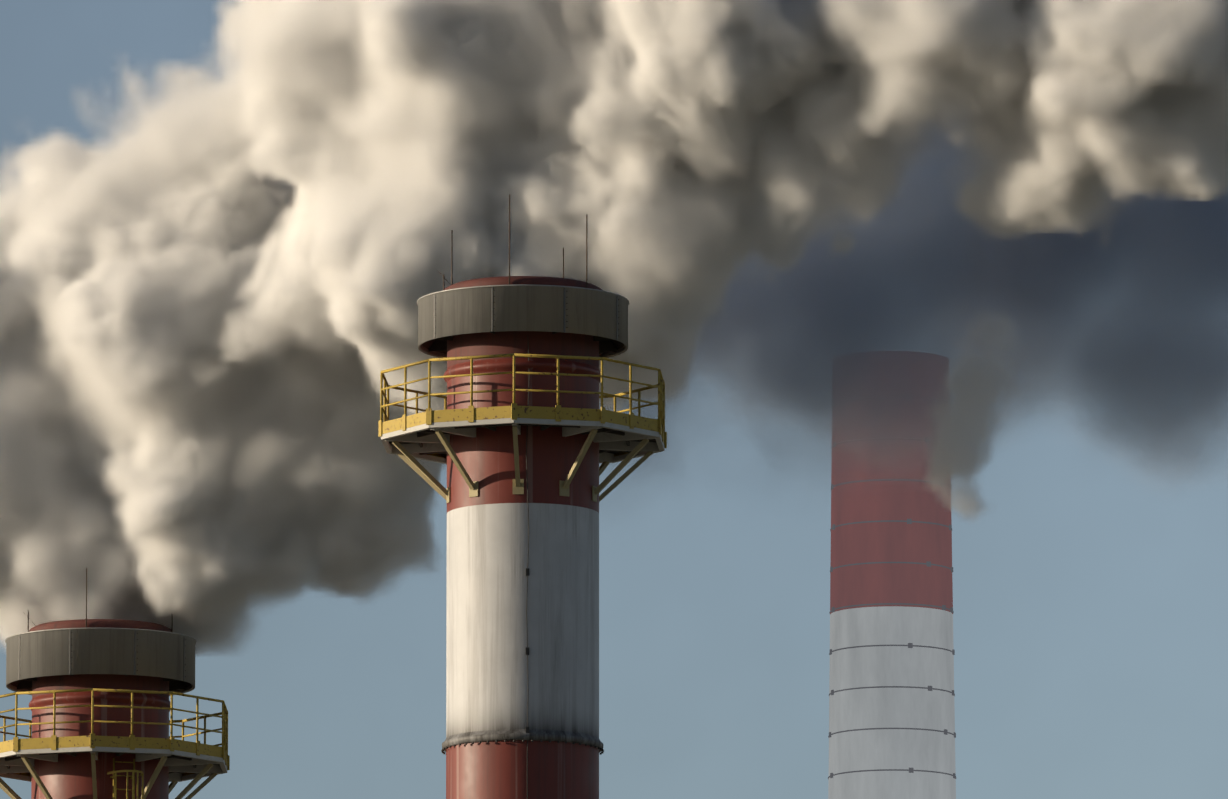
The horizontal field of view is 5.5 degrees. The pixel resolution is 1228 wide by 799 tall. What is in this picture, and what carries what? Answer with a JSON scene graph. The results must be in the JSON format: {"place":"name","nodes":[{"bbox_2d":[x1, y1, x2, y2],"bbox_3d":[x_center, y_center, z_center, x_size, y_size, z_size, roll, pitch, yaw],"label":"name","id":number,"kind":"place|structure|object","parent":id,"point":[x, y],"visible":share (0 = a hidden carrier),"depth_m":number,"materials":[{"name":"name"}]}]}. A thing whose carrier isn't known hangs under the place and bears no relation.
{"place":"outdoors","nodes":[
{"label":"outdoors","id":0,"kind":"place"},
{"bbox_2d":[0,568,229,798],"bbox_3d":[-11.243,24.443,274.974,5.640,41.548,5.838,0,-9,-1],"label":"steel stack","id":1,"kind":"object","parent":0,"point":[100,691],"visible":1,"depth_m":276.29,"materials":[{"name":"red paint"}]},
{"bbox_2d":[378,194,666,798],"bbox_3d":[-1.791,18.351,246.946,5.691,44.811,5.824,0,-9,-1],"label":"steel stack","id":2,"kind":"object","parent":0,"point":[522,435],"visible":1,"depth_m":248.14,"materials":[{"name":"red paint"}]},
{"bbox_2d":[0,0,1227,798],"label":"sky","id":3,"kind":"structure","parent":0,"point":[222,222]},
{"bbox_2d":[828,351,955,798],"bbox_3d":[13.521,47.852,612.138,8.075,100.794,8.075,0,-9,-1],"label":"concrete chimney","id":4,"kind":"object","parent":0,"point":[892,734],"visible":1,"depth_m":615.57,"materials":[{"name":"concrete"}]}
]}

